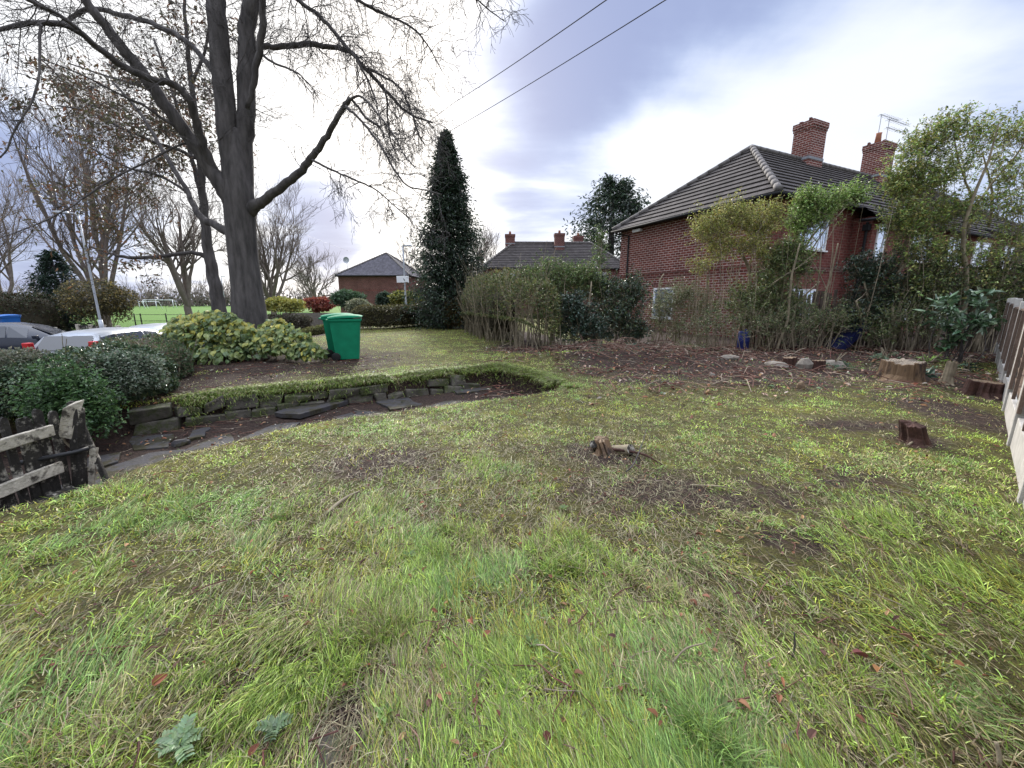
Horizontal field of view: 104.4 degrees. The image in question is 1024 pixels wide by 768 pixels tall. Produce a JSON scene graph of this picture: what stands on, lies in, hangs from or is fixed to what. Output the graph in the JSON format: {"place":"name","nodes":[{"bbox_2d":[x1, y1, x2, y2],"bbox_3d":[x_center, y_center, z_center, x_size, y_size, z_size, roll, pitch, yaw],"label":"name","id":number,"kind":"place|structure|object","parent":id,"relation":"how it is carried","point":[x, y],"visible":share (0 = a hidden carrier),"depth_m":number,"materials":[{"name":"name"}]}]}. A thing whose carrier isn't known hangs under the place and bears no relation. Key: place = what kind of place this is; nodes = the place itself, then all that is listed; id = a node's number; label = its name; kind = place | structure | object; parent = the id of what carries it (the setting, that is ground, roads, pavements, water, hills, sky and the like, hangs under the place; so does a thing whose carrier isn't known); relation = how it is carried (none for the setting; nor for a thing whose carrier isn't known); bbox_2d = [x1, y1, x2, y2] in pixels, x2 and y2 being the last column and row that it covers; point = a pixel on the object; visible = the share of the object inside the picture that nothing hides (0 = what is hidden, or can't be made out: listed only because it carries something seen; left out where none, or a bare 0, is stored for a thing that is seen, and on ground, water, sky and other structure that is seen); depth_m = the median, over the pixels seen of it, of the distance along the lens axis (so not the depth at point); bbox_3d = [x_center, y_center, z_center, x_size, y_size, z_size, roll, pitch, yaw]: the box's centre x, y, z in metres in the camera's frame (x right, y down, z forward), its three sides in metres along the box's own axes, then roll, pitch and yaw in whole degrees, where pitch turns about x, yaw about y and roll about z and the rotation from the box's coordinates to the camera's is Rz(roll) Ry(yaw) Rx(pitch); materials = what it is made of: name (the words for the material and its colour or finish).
{"place":"outdoors","nodes":[
{"label":"outdoors","id":0,"kind":"place"},
{"bbox_2d":[61,386,491,486],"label":"path","id":1,"kind":"structure","parent":0,"point":[296,412],"depth_m":5.63,"materials":[{"name":"stone"}]},
{"bbox_2d":[271,0,606,236],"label":"overhead wire","id":2,"kind":"object","parent":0,"point":[502,71],"visible":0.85,"depth_m":8.20,"materials":[{"name":"black paint"}]},
{"bbox_2d":[303,0,665,222],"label":"overhead wire","id":3,"kind":"object","parent":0,"point":[543,75],"visible":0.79,"depth_m":8.15,"materials":[{"name":"black paint"}]},
{"bbox_2d":[0,303,1023,767],"bbox_3d":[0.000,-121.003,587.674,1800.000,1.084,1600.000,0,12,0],"label":"ground","id":4,"kind":"structure","parent":0,"point":[152,315],"depth_m":3.28,"materials":[{"name":"plant"}]},
{"bbox_2d":[0,314,20,321],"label":"wheelie bin","id":5,"kind":"object","parent":4,"relation":"on","point":[9,317],"visible":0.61,"depth_m":19.21,"materials":[{"name":"blue plastic"}]},
{"bbox_2d":[0,346,57,375],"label":"bush","id":6,"kind":"object","parent":4,"relation":"on","point":[20,356],"visible":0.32,"depth_m":5.25,"materials":[{"name":"green plant"}]},
{"bbox_2d":[0,291,66,330],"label":"hedge","id":7,"kind":"object","parent":4,"relation":"on","point":[31,307],"visible":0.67,"depth_m":23.13,"materials":[{"name":"green plant"}]},
{"bbox_2d":[0,166,69,296],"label":"bare tree","id":8,"kind":"object","parent":4,"relation":"on","point":[9,250],"visible":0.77,"depth_m":33.58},
{"bbox_2d":[0,400,108,512],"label":"picket fence","id":9,"kind":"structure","parent":4,"relation":"on","point":[40,479],"depth_m":3.42,"materials":[{"name":"grey wood"}]},
{"bbox_2d":[19,249,103,331],"bbox_3d":[-28.910,-5.612,25.314,4.042,5.768,3.976,-3,12,-15],"label":"conifer tree","id":10,"kind":"object","parent":4,"relation":"on","point":[48,280],"visible":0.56,"depth_m":24.86,"materials":[{"name":"green plant"}]},
{"bbox_2d":[0,354,131,451],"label":"bush","id":11,"kind":"object","parent":4,"relation":"on","point":[58,390],"visible":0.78,"depth_m":4.75,"materials":[{"name":"green plant"}]},
{"bbox_2d":[54,210,103,327],"bbox_3d":[-20.339,-4.731,18.796,0.890,6.448,0.211,-5,13,-21],"label":"street lamp","id":12,"kind":"object","parent":4,"relation":"on","point":[100,322],"visible":0.68,"depth_m":18.83,"materials":[{"name":"grey metal"}]},
{"bbox_2d":[0,331,180,419],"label":"hedge","id":13,"kind":"object","parent":4,"relation":"on","point":[78,355],"visible":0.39,"depth_m":5.52,"materials":[{"name":"green plant"}]},
{"bbox_2d":[0,11,190,326],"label":"bare tree","id":14,"kind":"object","parent":4,"relation":"on","point":[69,224],"visible":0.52,"depth_m":29.78,"materials":[{"name":"brown plant"}]},
{"bbox_2d":[51,276,141,326],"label":"bush","id":15,"kind":"object","parent":4,"relation":"on","point":[110,299],"visible":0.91,"depth_m":24.01,"materials":[{"name":"green plant"}]},
{"bbox_2d":[75,324,120,329],"bbox_3d":[-21.230,-2.479,20.425,3.421,1.120,0.170,4,12,18],"label":"garden fence","id":16,"kind":"object","parent":4,"relation":"on","point":[78,326],"visible":0.3,"depth_m":20.63,"materials":[{"name":"paint"}]},
{"bbox_2d":[87,348,170,403],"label":"bush","id":17,"kind":"object","parent":4,"relation":"on","point":[130,367],"visible":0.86,"depth_m":5.63,"materials":[{"name":"green plant"}]},
{"bbox_2d":[0,0,283,312],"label":"young tree","id":18,"kind":"object","parent":4,"relation":"on","point":[217,299],"visible":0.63,"depth_m":12.05,"materials":[{"name":"brown plant"}]},
{"bbox_2d":[102,330,196,379],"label":"hedge","id":19,"kind":"object","parent":4,"relation":"on","point":[177,351],"visible":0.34,"depth_m":7.79,"materials":[{"name":"green plant"}]},
{"bbox_2d":[102,137,226,315],"bbox_3d":[-32.159,-14.475,38.556,9.843,17.632,9.884,7,14,31],"label":"bare tree","id":20,"kind":"object","parent":4,"relation":"on","point":[184,289],"visible":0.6,"depth_m":37.98,"materials":[{"name":"plant"}]},
{"bbox_2d":[154,713,205,764],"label":"weed","id":21,"kind":"object","parent":4,"relation":"on","point":[169,743],"visible":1,"depth_m":1.34,"materials":[{"name":"green plant"}]},
{"bbox_2d":[171,438,190,446],"bbox_3d":[-4.468,0.799,5.353,0.215,0.107,0.138,-10,16,-41],"label":"stone","id":22,"kind":"object","parent":4,"relation":"on","point":[180,442],"visible":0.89,"depth_m":5.32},
{"bbox_2d":[2,271,456,306],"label":"wood","id":23,"kind":"object","parent":4,"relation":"on","point":[197,300],"visible":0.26,"depth_m":164.10,"materials":[{"name":"brown plant"}]},
{"bbox_2d":[154,309,329,364],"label":"leaved plant","id":24,"kind":"object","parent":4,"relation":"on","point":[213,331],"visible":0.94,"depth_m":8.87,"materials":[{"name":"green plant"}]},
{"bbox_2d":[0,0,531,335],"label":"bare tree","id":25,"kind":"object","parent":4,"relation":"on","point":[232,182],"visible":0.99,"depth_m":9.15,"materials":[{"name":"brown plant"}]},
{"bbox_2d":[210,146,332,314],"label":"bare tree","id":26,"kind":"object","parent":4,"relation":"on","point":[271,285],"visible":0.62,"depth_m":44.03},
{"bbox_2d":[255,710,293,742],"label":"weed","id":27,"kind":"object","parent":4,"relation":"on","point":[270,727],"visible":1,"depth_m":1.39,"materials":[{"name":"green plant"}]},
{"bbox_2d":[265,296,306,313],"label":"bush","id":28,"kind":"object","parent":4,"relation":"on","point":[280,304],"visible":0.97,"depth_m":28.80,"materials":[{"name":"yellow plant"}]},
{"bbox_2d":[267,313,313,328],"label":"hedge","id":29,"kind":"object","parent":4,"relation":"on","point":[301,321],"visible":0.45,"depth_m":28.20,"materials":[{"name":"green plant"}]},
{"bbox_2d":[127,375,479,435],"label":"stone wall","id":30,"kind":"structure","parent":4,"relation":"on","point":[154,418],"depth_m":6.53,"materials":[{"name":"stone"}]},
{"bbox_2d":[282,313,330,325],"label":"garden wall","id":31,"kind":"structure","parent":4,"relation":"on","point":[315,317],"depth_m":32.43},
{"bbox_2d":[300,324,324,335],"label":"hedge","id":32,"kind":"object","parent":4,"relation":"on","point":[316,330],"visible":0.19,"depth_m":19.24,"materials":[{"name":"green plant"}]},
{"bbox_2d":[281,243,344,297],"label":"bare tree","id":33,"kind":"object","parent":4,"relation":"on","point":[306,278],"visible":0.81,"depth_m":84.60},
{"bbox_2d":[303,296,338,312],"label":"bush","id":34,"kind":"object","parent":4,"relation":"on","point":[318,304],"visible":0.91,"depth_m":32.78,"materials":[{"name":"red plant"}]},
{"bbox_2d":[313,726,343,767],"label":"stone","id":35,"kind":"object","parent":4,"relation":"on","point":[327,737],"visible":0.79,"depth_m":1.36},
{"bbox_2d":[318,313,350,356],"bbox_3d":[-4.429,-1.260,10.112,0.815,1.089,0.608,-5,13,-22],"label":"wheelie bin","id":36,"kind":"object","parent":4,"relation":"on","point":[330,345],"visible":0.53,"depth_m":9.81,"materials":[{"name":"green plastic"}]},
{"bbox_2d":[324,490,359,516],"bbox_3d":[-1.280,0.886,2.991,0.035,0.041,0.383,3,12,15],"label":"stick","id":37,"kind":"object","parent":4,"relation":"on","point":[339,502],"visible":0.95,"depth_m":2.96,"materials":[{"name":"wood"}]},
{"bbox_2d":[325,314,361,360],"bbox_3d":[-4.009,-1.133,9.577,0.815,1.089,0.608,-4,12,-19],"label":"wheelie bin","id":38,"kind":"object","parent":4,"relation":"on","point":[345,330],"visible":1,"depth_m":9.34,"materials":[{"name":"green plastic"}]},
{"bbox_2d":[328,287,367,311],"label":"bush","id":39,"kind":"object","parent":4,"relation":"on","point":[340,297],"visible":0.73,"depth_m":28.70,"materials":[{"name":"green plant"}]},
{"bbox_2d":[344,298,373,312],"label":"bush","id":40,"kind":"object","parent":4,"relation":"on","point":[352,304],"visible":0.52,"depth_m":26.04,"materials":[{"name":"green plant"}]},
{"bbox_2d":[170,361,581,426],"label":"overhanging grass","id":41,"kind":"structure","parent":4,"relation":"on","point":[504,367],"depth_m":7.29,"materials":[{"name":"plant"}]},
{"bbox_2d":[335,252,428,312],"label":"brick house","id":42,"kind":"structure","parent":4,"relation":"on","point":[371,278],"depth_m":55.62,"materials":[{"name":"brick"}]},
{"bbox_2d":[375,290,392,305],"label":"bush","id":43,"kind":"object","parent":4,"relation":"on","point":[382,298],"visible":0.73,"depth_m":29.92,"materials":[{"name":"green plant"}]},
{"bbox_2d":[374,701,394,722],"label":"weed","id":44,"kind":"object","parent":4,"relation":"on","point":[379,712],"visible":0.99,"depth_m":1.46,"materials":[{"name":"green plant"}]},
{"bbox_2d":[350,303,445,328],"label":"hedge","id":45,"kind":"object","parent":4,"relation":"on","point":[380,316],"visible":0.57,"depth_m":20.26,"materials":[{"name":"green plant"}]},
{"bbox_2d":[396,244,411,303],"bbox_3d":[-7.003,-6.457,26.186,1.118,5.232,0.288,2,12,9],"label":"street lamp","id":46,"kind":"object","parent":4,"relation":"on","point":[400,279],"visible":0.65,"depth_m":26.03,"materials":[{"name":"grey metal"}]},
{"bbox_2d":[388,289,423,304],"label":"bush","id":47,"kind":"object","parent":4,"relation":"on","point":[397,296],"visible":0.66,"depth_m":28.75,"materials":[{"name":"green plant"}]},
{"bbox_2d":[392,225,441,278],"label":"bare tree","id":48,"kind":"object","parent":4,"relation":"on","point":[405,250],"visible":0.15,"depth_m":63.14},
{"bbox_2d":[385,129,492,330],"bbox_3d":[-3.284,-7.461,20.137,6.399,10.244,6.457,0,12,0],"label":"conifer tree","id":49,"kind":"object","parent":4,"relation":"on","point":[461,238],"visible":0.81,"depth_m":19.57,"materials":[{"name":"green plant"}]},
{"bbox_2d":[439,297,465,328],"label":"bush","id":50,"kind":"object","parent":4,"relation":"on","point":[456,325],"visible":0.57,"depth_m":19.90,"materials":[{"name":"green plant"}]},
{"bbox_2d":[466,210,499,274],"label":"bare tree","id":51,"kind":"object","parent":4,"relation":"on","point":[487,244],"visible":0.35,"depth_m":78.98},
{"bbox_2d":[455,273,521,340],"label":"shrub","id":52,"kind":"object","parent":4,"relation":"on","point":[492,321],"visible":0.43,"depth_m":14.55,"materials":[{"name":"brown plant"}]},
{"bbox_2d":[0,345,1019,767],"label":"fallen leaves","id":53,"kind":"object","parent":4,"relation":"on","point":[654,711],"depth_m":4.01,"materials":[{"name":"plant"}]},
{"bbox_2d":[454,243,565,350],"bbox_3d":[-0.611,-3.170,14.701,2.918,3.115,8.830,-3,12,-14],"label":"hedge","id":54,"kind":"object","parent":4,"relation":"on","point":[494,282],"visible":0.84,"depth_m":12.32,"materials":[{"name":"green plant"}]},
{"bbox_2d":[0,353,1022,765],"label":"moss","id":55,"kind":"object","parent":4,"relation":"on","point":[508,535],"visible":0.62,"depth_m":2.20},
{"bbox_2d":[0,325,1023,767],"bbox_3d":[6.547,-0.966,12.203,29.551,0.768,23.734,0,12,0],"label":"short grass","id":56,"kind":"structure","parent":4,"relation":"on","point":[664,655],"depth_m":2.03,"materials":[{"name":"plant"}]},
{"bbox_2d":[0,335,1023,767],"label":"brushwood","id":57,"kind":"object","parent":4,"relation":"on","point":[650,349],"visible":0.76,"depth_m":5.04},
{"bbox_2d":[0,357,1023,767],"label":"dry thatch","id":58,"kind":"object","parent":4,"relation":"on","point":[348,727],"visible":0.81,"depth_m":2.04,"materials":[{"name":"plant"}]},
{"bbox_2d":[481,230,619,313],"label":"brick house","id":59,"kind":"structure","parent":4,"relation":"on","point":[513,250],"depth_m":44.37,"materials":[{"name":"tile"}]},
{"bbox_2d":[501,248,616,345],"bbox_3d":[1.390,-2.641,12.693,3.882,3.163,2.308,3,12,16],"label":"shrub","id":60,"kind":"object","parent":4,"relation":"on","point":[577,279],"visible":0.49,"depth_m":12.33,"materials":[{"name":"green plant"}]},
{"bbox_2d":[547,281,614,346],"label":"shrub","id":61,"kind":"object","parent":4,"relation":"on","point":[574,307],"visible":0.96,"depth_m":11.62,"materials":[{"name":"green plant"}]},
{"bbox_2d":[587,223,614,338],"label":"shrub","id":62,"kind":"object","parent":4,"relation":"on","point":[600,240],"visible":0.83,"depth_m":12.72,"materials":[{"name":"green plant"}]},
{"bbox_2d":[592,436,618,457],"bbox_3d":[0.955,0.656,3.996,0.426,0.228,0.289,-5,13,-22],"label":"tree stump","id":63,"kind":"object","parent":4,"relation":"on","point":[604,448],"visible":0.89,"depth_m":3.95,"materials":[{"name":"brown wood"}]},
{"bbox_2d":[562,173,650,258],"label":"conifer tree","id":64,"kind":"object","parent":4,"relation":"on","point":[628,207],"visible":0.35,"depth_m":56.00,"materials":[{"name":"green plant"}]},
{"bbox_2d":[584,263,658,345],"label":"shrub","id":65,"kind":"object","parent":4,"relation":"on","point":[623,320],"visible":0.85,"depth_m":12.02,"materials":[{"name":"green plant"}]},
{"bbox_2d":[612,444,634,454],"bbox_3d":[1.112,0.674,3.994,0.132,0.201,0.258,-9,15,-37],"label":"branch stub","id":66,"kind":"object","parent":4,"relation":"on","point":[627,447],"visible":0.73,"depth_m":3.91,"materials":[{"name":"brown wood"}]},
{"bbox_2d":[612,448,662,464],"bbox_3d":[1.181,0.682,3.872,0.580,0.070,0.058,9,15,36],"label":"root","id":67,"kind":"object","parent":4,"relation":"on","point":[630,451],"visible":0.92,"depth_m":3.85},
{"bbox_2d":[636,274,735,346],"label":"shrub","id":68,"kind":"object","parent":4,"relation":"on","point":[661,317],"visible":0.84,"depth_m":12.25,"materials":[{"name":"green plant"}]},
{"bbox_2d":[716,694,736,717],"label":"weed","id":69,"kind":"object","parent":4,"relation":"on","point":[722,700],"visible":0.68,"depth_m":1.47,"materials":[{"name":"green plant"}]},
{"bbox_2d":[737,329,749,350],"bbox_3d":[6.697,-1.272,11.482,0.320,0.612,0.320,0,12,0],"label":"blue drum","id":70,"kind":"object","parent":4,"relation":"on","point":[747,341],"visible":0.59,"depth_m":11.38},
{"bbox_2d":[680,187,815,348],"bbox_3d":[6.611,-3.289,11.663,3.727,4.581,1.773,0,12,0],"label":"shrub","id":71,"kind":"object","parent":4,"relation":"on","point":[723,221],"visible":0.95,"depth_m":11.29,"materials":[{"name":"green plant"}]},
{"bbox_2d":[690,243,869,353],"bbox_3d":[7.219,-2.204,10.674,4.455,2.952,1.832,0,12,0],"label":"shrub","id":72,"kind":"object","parent":4,"relation":"on","point":[774,320],"visible":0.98,"depth_m":10.82,"materials":[{"name":"green plant"}]},
{"bbox_2d":[782,356,797,367],"bbox_3d":[5.936,-0.442,8.531,0.673,0.299,0.472,0,12,0],"label":"tree stump","id":73,"kind":"object","parent":4,"relation":"on","point":[790,360],"visible":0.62,"depth_m":8.43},
{"bbox_2d":[736,197,851,347],"bbox_3d":[8.065,-3.049,11.396,3.074,4.288,1.112,0,12,0],"label":"shrub","id":74,"kind":"object","parent":4,"relation":"on","point":[810,238],"visible":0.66,"depth_m":11.21,"materials":[{"name":"green plant"}]},
{"bbox_2d":[713,233,877,349],"bbox_3d":[8.238,-2.590,11.570,4.574,3.564,1.832,0,12,0],"label":"shrub","id":75,"kind":"object","parent":4,"relation":"on","point":[763,280],"visible":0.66,"depth_m":11.33,"materials":[{"name":"green plant"}]},
{"bbox_2d":[795,358,813,369],"bbox_3d":[6.129,-0.394,8.317,0.403,0.301,0.308,-7,14,-29],"label":"stone","id":76,"kind":"object","parent":4,"relation":"on","point":[808,363],"visible":0.67,"depth_m":8.19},
{"bbox_2d":[611,113,1023,337],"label":"brick house","id":77,"kind":"structure","parent":4,"relation":"on","point":[654,246],"depth_m":17.10,"materials":[{"name":"brick"}]},
{"bbox_2d":[650,287,673,318],"bbox_3d":[6.915,-3.697,18.222,0.160,1.405,1.320,-5,13,-25],"label":"window","id":78,"kind":"structure","parent":77,"relation":"in","point":[655,289],"depth_m":18.28,"materials":[{"name":"glass"}]},
{"bbox_2d":[797,220,828,251],"bbox_3d":[11.111,-5.530,14.627,1.870,1.205,0.160,-5,13,-25],"label":"window","id":79,"kind":"structure","parent":77,"relation":"in","point":[825,235],"depth_m":14.85,"materials":[{"name":"glass"}]},
{"bbox_2d":[873,223,887,260],"bbox_3d":[14.292,-5.489,15.407,0.740,1.355,0.160,-5,13,-25],"label":"window","id":80,"kind":"structure","parent":77,"relation":"in","point":[877,240],"depth_m":15.39,"materials":[{"name":"glass"}]},
{"bbox_2d":[811,360,828,371],"bbox_3d":[6.338,-0.369,8.252,0.536,0.287,0.413,8,15,35],"label":"tree stump","id":81,"kind":"object","parent":4,"relation":"on","point":[817,363],"visible":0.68,"depth_m":8.13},
{"bbox_2d":[765,174,877,346],"bbox_3d":[8.704,-3.396,11.431,2.837,4.905,1.504,0,12,0],"label":"shrub","id":82,"kind":"object","parent":4,"relation":"on","point":[809,210],"visible":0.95,"depth_m":11.00,"materials":[{"name":"green plant"}]},
{"bbox_2d":[826,318,871,349],"bbox_3d":[9.814,-1.416,11.565,1.127,1.008,0.550,-2,12,-10],"label":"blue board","id":83,"kind":"object","parent":4,"relation":"on","point":[849,334],"visible":0.57,"depth_m":11.39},
{"bbox_2d":[830,240,919,348],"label":"shrub","id":84,"kind":"object","parent":4,"relation":"on","point":[864,272],"visible":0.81,"depth_m":11.18,"materials":[{"name":"green plant"}]},
{"bbox_2d":[743,290,1017,349],"bbox_3d":[10.945,-1.928,11.765,7.557,1.806,0.169,2,12,8],"label":"board fence","id":85,"kind":"object","parent":4,"relation":"on","point":[820,303],"visible":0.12,"depth_m":11.82,"materials":[{"name":"brown wood"}]},
{"bbox_2d":[869,347,901,360],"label":"weed clump","id":86,"kind":"object","parent":4,"relation":"on","point":[883,356],"visible":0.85,"depth_m":9.26,"materials":[{"name":"green plant"}]},
{"bbox_2d":[873,358,940,384],"bbox_3d":[7.196,-0.231,7.336,1.338,0.475,0.952,0,12,0],"label":"tree stump","id":87,"kind":"object","parent":4,"relation":"on","point":[901,369],"visible":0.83,"depth_m":7.09,"materials":[{"name":"brown wood"}]},
{"bbox_2d":[896,419,932,448],"bbox_3d":[4.306,0.558,4.267,0.456,0.305,0.372,-6,13,-25],"label":"tree stump","id":88,"kind":"object","parent":4,"relation":"on","point":[915,432],"visible":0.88,"depth_m":4.20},
{"bbox_2d":[857,105,988,351],"bbox_3d":[10.881,-3.981,10.725,3.039,6.368,2.144,0,12,0],"label":"shrub","id":89,"kind":"object","parent":4,"relation":"on","point":[902,187],"visible":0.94,"depth_m":10.47,"materials":[{"name":"green plant"}]},
{"bbox_2d":[917,351,951,366],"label":"weed clump","id":90,"kind":"object","parent":4,"relation":"on","point":[928,359],"visible":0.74,"depth_m":8.78,"materials":[{"name":"green plant"}]},
{"bbox_2d":[847,265,1023,353],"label":"shrub","id":91,"kind":"object","parent":4,"relation":"on","point":[888,318],"visible":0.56,"depth_m":10.76,"materials":[{"name":"green plant"}]},
{"bbox_2d":[938,361,957,385],"bbox_3d":[7.650,-0.174,6.991,0.237,0.514,0.327,-11,16,-43],"label":"tree stump","id":92,"kind":"object","parent":4,"relation":"on","point":[949,371],"visible":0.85,"depth_m":6.93,"materials":[{"name":"brown wood"}]},
{"bbox_2d":[877,239,1023,351],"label":"shrub","id":93,"kind":"object","parent":4,"relation":"on","point":[1014,288],"visible":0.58,"depth_m":10.78,"materials":[{"name":"green plant"}]},
{"bbox_2d":[912,286,1007,364],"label":"shrub","id":94,"kind":"object","parent":4,"relation":"on","point":[951,300],"visible":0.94,"depth_m":8.76,"materials":[{"name":"green plant"}]},
{"bbox_2d":[902,100,1023,353],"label":"shrub","id":95,"kind":"object","parent":4,"relation":"on","point":[994,141],"visible":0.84,"depth_m":10.32,"materials":[{"name":"green plant"}]},
{"bbox_2d":[957,357,984,372],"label":"weed clump","id":96,"kind":"object","parent":4,"relation":"on","point":[968,366],"visible":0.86,"depth_m":7.85,"materials":[{"name":"green plant"}]},
{"bbox_2d":[953,378,1004,401],"bbox_3d":[7.293,0.110,6.191,0.751,0.327,0.894,8,14,34],"label":"tree stump","id":97,"kind":"object","parent":4,"relation":"on","point":[986,389],"visible":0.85,"depth_m":6.12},
{"bbox_2d":[993,741,1002,767],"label":"stick","id":98,"kind":"object","parent":4,"relation":"on","point":[999,758],"visible":0.99,"depth_m":1.32,"materials":[{"name":"brown wood"}]},
{"bbox_2d":[994,298,1023,508],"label":"panel fence","id":99,"kind":"object","parent":4,"relation":"on","point":[1009,352],"visible":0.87,"depth_m":5.24,"materials":[{"name":"concrete"}]},
{"bbox_2d":[0,399,1023,767],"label":"long grass","id":100,"kind":"structure","parent":0,"point":[726,735],"depth_m":1.72,"materials":[{"name":"plant"}]},
{"bbox_2d":[0,0,1023,300],"label":"sky","id":101,"kind":"structure","parent":0,"point":[683,87],"materials":[{"name":"white"}]},
{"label":"road","id":102,"kind":"structure","parent":0,"visible":0},
{"bbox_2d":[0,322,66,349],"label":"parked car","id":103,"kind":"object","parent":102,"relation":"on","point":[14,334],"visible":0.17,"depth_m":13.85,"materials":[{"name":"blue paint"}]},
{"bbox_2d":[21,327,160,352],"bbox_3d":[-11.812,-0.993,12.146,2.165,1.510,4.315,-2,12,-10],"label":"parked car","id":104,"kind":"object","parent":102,"relation":"on","point":[84,338],"visible":0.09,"depth_m":10.35,"materials":[{"name":"silver metal"}]},
{"bbox_2d":[130,323,204,346],"bbox_3d":[-13.620,-1.661,15.683,2.173,1.480,3.920,-3,12,-14],"label":"parked car","id":105,"kind":"object","parent":102,"relation":"on","point":[157,326],"visible":0.01,"depth_m":14.49,"materials":[{"name":"silver metal"}]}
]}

